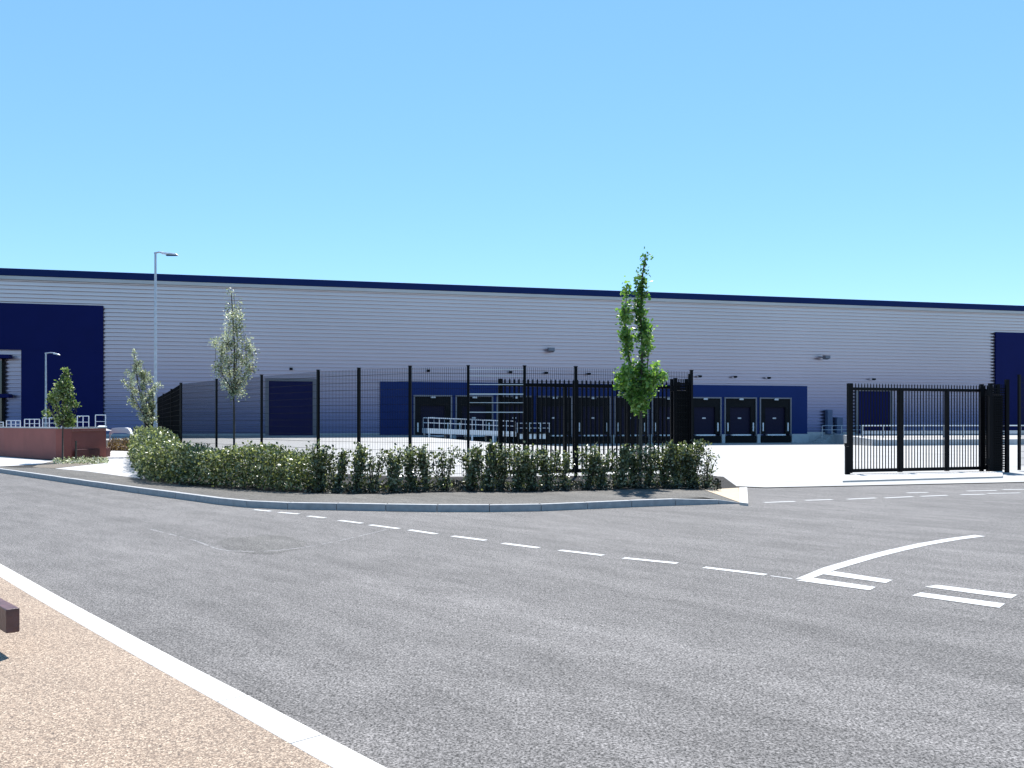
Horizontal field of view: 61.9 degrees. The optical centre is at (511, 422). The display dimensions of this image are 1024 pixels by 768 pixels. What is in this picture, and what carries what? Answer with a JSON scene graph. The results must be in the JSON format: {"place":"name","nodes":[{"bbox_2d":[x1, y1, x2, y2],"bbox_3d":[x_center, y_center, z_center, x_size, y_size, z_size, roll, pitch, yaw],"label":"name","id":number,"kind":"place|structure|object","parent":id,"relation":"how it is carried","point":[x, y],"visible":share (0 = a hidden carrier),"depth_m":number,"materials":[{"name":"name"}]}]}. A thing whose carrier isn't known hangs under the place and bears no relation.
{"place":"outdoors","nodes":[
{"label":"outdoors","id":0,"kind":"place"},
{"bbox_2d":[0,456,50,465],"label":"path","id":1,"kind":"structure","parent":0,"point":[9,461],"depth_m":31.25,"materials":[{"name":"white concrete"}]},
{"bbox_2d":[34,457,106,467],"bbox_3d":[-15.984,1.423,31.800,1.946,0.001,10.874,0,0,-18],"label":"soil strip","id":2,"kind":"object","parent":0,"point":[50,465],"visible":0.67,"depth_m":29.04,"materials":[{"name":"brown soil"}]},
{"bbox_2d":[41,367,81,461],"bbox_3d":[-16.161,-0.276,30.625,1.426,3.492,0.836,0,0,0],"label":"young tree","id":3,"kind":"object","parent":2,"relation":"on","point":[61,388],"visible":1,"depth_m":30.53,"materials":[{"name":"green plant"}]},
{"bbox_2d":[52,455,108,463],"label":"ground cover","id":4,"kind":"object","parent":2,"relation":"on","point":[90,459],"visible":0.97,"depth_m":30.55,"materials":[{"name":"green plant"}]},
{"bbox_2d":[77,448,109,458],"bbox_3d":[-16.941,1.250,34.541,0.071,0.400,2.752,0,0,3],"label":"planter","id":5,"kind":"object","parent":2,"relation":"on","point":[88,453],"visible":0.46,"depth_m":34.29,"materials":[{"name":"brown brick"}]},
{"bbox_2d":[55,451,144,478],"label":"path","id":6,"kind":"structure","parent":0,"point":[119,463],"depth_m":27.06,"materials":[{"name":"white concrete"}]},
{"bbox_2d":[0,577,331,767],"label":"footpath","id":7,"kind":"structure","parent":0,"point":[73,694],"depth_m":4.26,"materials":[{"name":"beige gravel"}]},
{"bbox_2d":[0,598,19,632],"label":"timber rail","id":8,"kind":"object","parent":7,"relation":"on","point":[9,617],"visible":1,"depth_m":5.33,"materials":[{"name":"brown wood"}]},
{"bbox_2d":[0,467,736,503],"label":"pavement","id":9,"kind":"structure","parent":0,"point":[496,497],"depth_m":16.71,"materials":[{"name":"grey concrete"}]},
{"bbox_2d":[0,440,737,503],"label":"verge","id":10,"kind":"structure","parent":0,"point":[725,483],"depth_m":19.14,"materials":[{"name":"soil"}]},
{"bbox_2d":[44,352,59,426],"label":"street lamp","id":11,"kind":"object","parent":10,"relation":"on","point":[45,424],"visible":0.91,"depth_m":59.95,"materials":[{"name":"metal"}]},
{"bbox_2d":[0,425,106,459],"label":"retaining wall","id":12,"kind":"structure","parent":10,"relation":"on","point":[37,442],"depth_m":34.27,"materials":[{"name":"brick"}]},
{"bbox_2d":[107,437,131,450],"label":"dry plants","id":13,"kind":"object","parent":10,"relation":"on","point":[116,444],"visible":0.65,"depth_m":44.94,"materials":[{"name":"brown plant"}]},
{"bbox_2d":[121,349,163,427],"bbox_3d":[-15.602,-0.833,35.983,1.763,4.608,0.781,0,0,0],"label":"birch tree","id":14,"kind":"object","parent":10,"relation":"on","point":[145,412],"visible":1,"depth_m":35.97,"materials":[{"name":"green plant"}]},
{"bbox_2d":[153,251,178,428],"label":"street lamp","id":15,"kind":"object","parent":10,"relation":"on","point":[155,317],"visible":0.88,"depth_m":42.95,"materials":[{"name":"metal"}]},
{"bbox_2d":[126,424,331,492],"bbox_3d":[-13.061,0.792,31.793,3.641,1.444,33.659,0,0,-28],"label":"hedge","id":16,"kind":"object","parent":10,"relation":"on","point":[160,453],"visible":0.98,"depth_m":19.18,"materials":[{"name":"green plant"}]},
{"bbox_2d":[208,287,259,469],"bbox_3d":[-7.040,-0.982,21.567,1.278,4.905,0.716,0,0,0],"label":"birch tree","id":17,"kind":"object","parent":10,"relation":"on","point":[233,390],"visible":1,"depth_m":21.57,"materials":[{"name":"green plant"}]},
{"bbox_2d":[305,439,337,490],"bbox_3d":[-3.929,0.895,17.743,0.652,1.133,0.688,0,0,3],"label":"laurel shrub","id":18,"kind":"object","parent":10,"relation":"on","point":[318,463],"visible":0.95,"depth_m":17.61,"materials":[{"name":"green plant"}]},
{"bbox_2d":[323,448,353,490],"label":"laurel shrub","id":19,"kind":"object","parent":10,"relation":"on","point":[340,467],"visible":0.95,"depth_m":17.64,"materials":[{"name":"green plant"}]},
{"bbox_2d":[347,441,371,491],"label":"laurel shrub","id":20,"kind":"object","parent":10,"relation":"on","point":[356,480],"visible":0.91,"depth_m":17.56,"materials":[{"name":"green plant"}]},
{"bbox_2d":[353,451,386,491],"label":"laurel shrub","id":21,"kind":"object","parent":10,"relation":"on","point":[375,482],"visible":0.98,"depth_m":17.52,"materials":[{"name":"green plant"}]},
{"bbox_2d":[378,443,406,491],"bbox_3d":[-2.492,0.939,17.540,0.601,1.040,0.634,0,0,12],"label":"laurel shrub","id":22,"kind":"object","parent":10,"relation":"on","point":[393,472],"visible":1,"depth_m":17.52,"materials":[{"name":"green plant"}]},
{"bbox_2d":[395,444,420,490],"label":"laurel shrub","id":23,"kind":"object","parent":10,"relation":"on","point":[411,479],"visible":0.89,"depth_m":17.82,"materials":[{"name":"green plant"}]},
{"bbox_2d":[413,443,434,489],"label":"laurel shrub","id":24,"kind":"object","parent":10,"relation":"on","point":[423,460],"visible":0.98,"depth_m":17.85,"materials":[{"name":"green plant"}]},
{"bbox_2d":[428,445,459,490],"bbox_3d":[-1.458,0.952,18.011,0.718,0.969,0.506,0,0,12],"label":"laurel shrub","id":25,"kind":"object","parent":10,"relation":"on","point":[444,466],"visible":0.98,"depth_m":17.94,"materials":[{"name":"green plant"}]},
{"bbox_2d":[455,442,483,489],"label":"laurel shrub","id":26,"kind":"object","parent":10,"relation":"on","point":[471,470],"visible":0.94,"depth_m":17.99,"materials":[{"name":"green plant"}]},
{"bbox_2d":[469,439,504,490],"bbox_3d":[-0.494,0.897,18.031,0.613,1.116,0.706,0,0,45],"label":"laurel shrub","id":27,"kind":"object","parent":10,"relation":"on","point":[486,478],"visible":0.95,"depth_m":17.97,"materials":[{"name":"green plant"}]},
{"bbox_2d":[490,445,513,489],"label":"laurel shrub","id":28,"kind":"object","parent":10,"relation":"on","point":[499,464],"visible":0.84,"depth_m":18.04,"materials":[{"name":"green plant"}]},
{"bbox_2d":[304,475,721,493],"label":"leaf litter","id":29,"kind":"object","parent":10,"relation":"on","point":[575,485],"visible":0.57,"depth_m":18.11,"materials":[{"name":"brown plant"}]},
{"bbox_2d":[505,441,533,490],"bbox_3d":[0.091,0.919,17.977,0.607,1.085,0.653,0,0,37],"label":"laurel shrub","id":30,"kind":"object","parent":10,"relation":"on","point":[518,481],"visible":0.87,"depth_m":17.90,"materials":[{"name":"green plant"}]},
{"bbox_2d":[517,447,545,490],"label":"laurel shrub","id":31,"kind":"object","parent":10,"relation":"on","point":[529,467],"visible":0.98,"depth_m":17.83,"materials":[{"name":"green plant"}]},
{"bbox_2d":[532,445,560,489],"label":"laurel shrub","id":32,"kind":"object","parent":10,"relation":"on","point":[545,477],"visible":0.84,"depth_m":18.14,"materials":[{"name":"green plant"}]},
{"bbox_2d":[551,450,576,489],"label":"laurel shrub","id":33,"kind":"object","parent":10,"relation":"on","point":[565,480],"visible":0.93,"depth_m":18.20,"materials":[{"name":"green plant"}]},
{"bbox_2d":[574,443,602,486],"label":"laurel shrub","id":34,"kind":"object","parent":10,"relation":"on","point":[588,478],"visible":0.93,"depth_m":18.42,"materials":[{"name":"green plant"}]},
{"bbox_2d":[589,451,612,487],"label":"laurel shrub","id":35,"kind":"object","parent":10,"relation":"on","point":[601,474],"visible":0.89,"depth_m":18.39,"materials":[{"name":"green plant"}]},
{"bbox_2d":[606,443,635,487],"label":"laurel shrub","id":36,"kind":"object","parent":10,"relation":"on","point":[622,460],"visible":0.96,"depth_m":18.55,"materials":[{"name":"green plant"}]},
{"bbox_2d":[621,443,643,485],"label":"laurel shrub","id":37,"kind":"object","parent":10,"relation":"on","point":[633,473],"visible":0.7,"depth_m":18.91,"materials":[{"name":"green plant"}]},
{"bbox_2d":[613,246,667,483],"bbox_3d":[2.888,-1.254,19.323,1.279,5.450,0.775,0,0,0],"label":"young tree","id":38,"kind":"object","parent":10,"relation":"on","point":[635,386],"visible":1,"depth_m":19.24,"materials":[{"name":"green plant"}]},
{"bbox_2d":[634,444,661,484],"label":"laurel shrub","id":39,"kind":"object","parent":10,"relation":"on","point":[648,470],"visible":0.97,"depth_m":18.75,"materials":[{"name":"green plant"}]},
{"bbox_2d":[651,446,672,486],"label":"laurel shrub","id":40,"kind":"object","parent":10,"relation":"on","point":[663,473],"visible":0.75,"depth_m":18.85,"materials":[{"name":"green plant"}]},
{"bbox_2d":[660,440,691,487],"bbox_3d":[3.579,0.907,18.789,0.698,1.095,0.605,0,0,-9],"label":"laurel shrub","id":41,"kind":"object","parent":10,"relation":"on","point":[675,469],"visible":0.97,"depth_m":18.72,"materials":[{"name":"green plant"}]},
{"bbox_2d":[677,438,711,487],"bbox_3d":[3.960,0.895,18.759,0.776,1.110,0.751,0,0,27],"label":"laurel shrub","id":42,"kind":"object","parent":10,"relation":"on","point":[691,467],"visible":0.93,"depth_m":18.66,"materials":[{"name":"green plant"}]},
{"bbox_2d":[692,448,719,487],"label":"laurel shrub","id":43,"kind":"object","parent":10,"relation":"on","point":[706,482],"visible":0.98,"depth_m":18.56,"materials":[{"name":"green plant"}]},
{"bbox_2d":[0,473,1023,767],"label":"road","id":44,"kind":"structure","parent":0,"point":[402,645],"depth_m":6.75,"materials":[{"name":"grey asphalt"}]},
{"bbox_2d":[0,564,385,767],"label":"kerb","id":45,"kind":"structure","parent":44,"relation":"on","point":[318,745],"depth_m":4.66,"materials":[{"name":"white concrete"}]},
{"bbox_2d":[217,535,306,553],"bbox_3d":[-3.148,1.548,10.879,1.025,0.001,1.766,0,0,-29],"label":"road patch","id":46,"kind":"object","parent":44,"relation":"on","point":[264,544],"visible":1,"depth_m":10.84,"materials":[{"name":"grey asphalt"}]},
{"bbox_2d":[150,529,387,551],"bbox_3d":[-3.521,1.548,11.330,3.482,0.001,2.174,0,0,0],"label":"road seam","id":47,"kind":"object","parent":44,"relation":"on","point":[253,551],"visible":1,"depth_m":10.93,"materials":[{"name":"grey asphalt"}]},
{"bbox_2d":[0,468,738,511],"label":"kerb","id":48,"kind":"structure","parent":44,"relation":"on","point":[412,507],"depth_m":15.44,"materials":[{"name":"concrete"}]},
{"bbox_2d":[255,489,1018,607],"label":"road markings","id":49,"kind":"object","parent":44,"relation":"on","point":[827,570],"visible":1,"depth_m":8.75,"materials":[{"name":"white paint"}]},
{"bbox_2d":[739,487,747,505],"bbox_3d":[4.830,1.538,17.822,0.178,0.085,4.044,0,0,15],"label":"kerb edging","id":50,"kind":"object","parent":44,"relation":"on","point":[743,496],"visible":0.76,"depth_m":17.28,"materials":[{"name":"white concrete"}]},
{"bbox_2d":[843,471,1002,481],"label":"gate slab","id":51,"kind":"structure","parent":44,"relation":"on","point":[916,476],"depth_m":23.46,"materials":[{"name":"white concrete"}]},
{"bbox_2d":[847,383,987,472],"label":"sliding gate","id":52,"kind":"structure","parent":51,"relation":"on","point":[900,429],"depth_m":26.05,"materials":[{"name":"black metal"}]},
{"bbox_2d":[0,0,1023,305],"label":"sky","id":53,"kind":"structure","parent":0,"point":[832,149],"materials":[{"name":"blue"}]},
{"bbox_2d":[106,435,1023,486],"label":"yard","id":54,"kind":"structure","parent":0,"point":[779,464],"depth_m":36.44,"materials":[{"name":"concrete"}]},
{"bbox_2d":[109,428,132,441],"bbox_3d":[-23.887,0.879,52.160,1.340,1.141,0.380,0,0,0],"label":"parked car","id":55,"kind":"object","parent":54,"relation":"on","point":[123,430],"visible":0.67,"depth_m":51.97,"materials":[{"name":"white metal"}]},
{"bbox_2d":[145,383,179,438],"bbox_3d":[-20.823,0.005,50.031,0.108,2.990,39.758,0,0,-25],"label":"fence","id":56,"kind":"object","parent":54,"relation":"on","point":[168,408],"visible":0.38,"depth_m":38.69,"materials":[{"name":"black metal"}]},
{"bbox_2d":[180,365,693,476],"bbox_3d":[-4.594,0.005,25.773,19.146,2.990,4.877,0,0,24],"label":"fence","id":57,"kind":"object","parent":54,"relation":"on","point":[311,398],"visible":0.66,"depth_m":23.52,"materials":[{"name":"black metal"}]},
{"bbox_2d":[422,417,512,442],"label":"loading ramp","id":58,"kind":"structure","parent":54,"relation":"on","point":[486,433],"depth_m":84.48,"materials":[{"name":"metal"}]},
{"bbox_2d":[0,268,1023,443],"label":"warehouse","id":59,"kind":"structure","parent":54,"relation":"on","point":[770,369],"depth_m":93.72,"materials":[{"name":"silver metal"}]},
{"bbox_2d":[0,359,4,426],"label":"window","id":60,"kind":"structure","parent":59,"relation":"in","point":[2,363],"depth_m":82.86,"materials":[{"name":"blue glass"}]},
{"bbox_2d":[266,379,301,434],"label":"roller door","id":61,"kind":"structure","parent":59,"relation":"in","point":[296,405],"depth_m":88.99,"materials":[{"name":"blue metal"}]},
{"bbox_2d":[856,390,892,433],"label":"roller door","id":62,"kind":"structure","parent":59,"relation":"in","point":[856,390],"depth_m":104.77,"materials":[{"name":"blue metal"}]},
{"bbox_2d":[511,423,549,444],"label":"lift table","id":63,"kind":"object","parent":54,"relation":"on","point":[539,437],"visible":0.31,"depth_m":87.01,"materials":[{"name":"white"}]},
{"bbox_2d":[670,374,689,470],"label":"gate tower","id":64,"kind":"structure","parent":54,"relation":"on","point":[680,422],"depth_m":24.30,"materials":[{"name":"black metal"}]},
{"bbox_2d":[499,378,679,474],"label":"sliding gate","id":65,"kind":"structure","parent":64,"relation":"attached to","point":[569,385],"depth_m":23.80,"materials":[{"name":"black metal"}]},
{"bbox_2d":[844,443,849,474],"bbox_3d":[9.899,1.075,25.200,0.145,0.950,0.120,0,0,0],"label":"gate stop","id":66,"kind":"object","parent":54,"relation":"on","point":[847,460],"visible":0.88,"depth_m":25.14,"materials":[{"name":"black metal"}]},
{"bbox_2d":[832,433,1023,445],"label":"retaining wall","id":67,"kind":"structure","parent":54,"relation":"on","point":[840,439],"depth_m":75.97,"materials":[{"name":"concrete"}]},
{"bbox_2d":[842,434,1023,439],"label":"raised yard","id":68,"kind":"structure","parent":67,"relation":"on","point":[1012,436],"depth_m":91.54,"materials":[{"name":"concrete"}]},
{"bbox_2d":[814,425,860,442],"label":"access steps","id":69,"kind":"structure","parent":68,"relation":"on","point":[826,439],"depth_m":101.17,"materials":[{"name":"concrete"}]},
{"bbox_2d":[862,425,1023,437],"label":"yard railing","id":70,"kind":"object","parent":68,"relation":"on","point":[1014,431],"visible":0.33,"depth_m":88.75,"materials":[{"name":"white metal"}]},
{"bbox_2d":[979,379,1008,471],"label":"gate tower","id":71,"kind":"structure","parent":54,"relation":"on","point":[993,427],"depth_m":26.31,"materials":[{"name":"black metal"}]},
{"bbox_2d":[1017,375,1023,469],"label":"fence","id":72,"kind":"object","parent":54,"relation":"on","point":[1019,407],"visible":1,"depth_m":26.98,"materials":[{"name":"black metal"}]},
{"bbox_2d":[706,488,738,501],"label":"crossing paving","id":73,"kind":"structure","parent":0,"point":[731,493],"depth_m":17.96,"materials":[{"name":"beige concrete"}]},
{"label":"terrace","id":74,"kind":"structure","parent":0,"visible":0},
{"bbox_2d":[0,415,105,426],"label":"handrail barrier","id":75,"kind":"object","parent":74,"relation":"on","point":[29,423],"visible":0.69,"depth_m":36.99,"materials":[{"name":"metal"}]}
]}

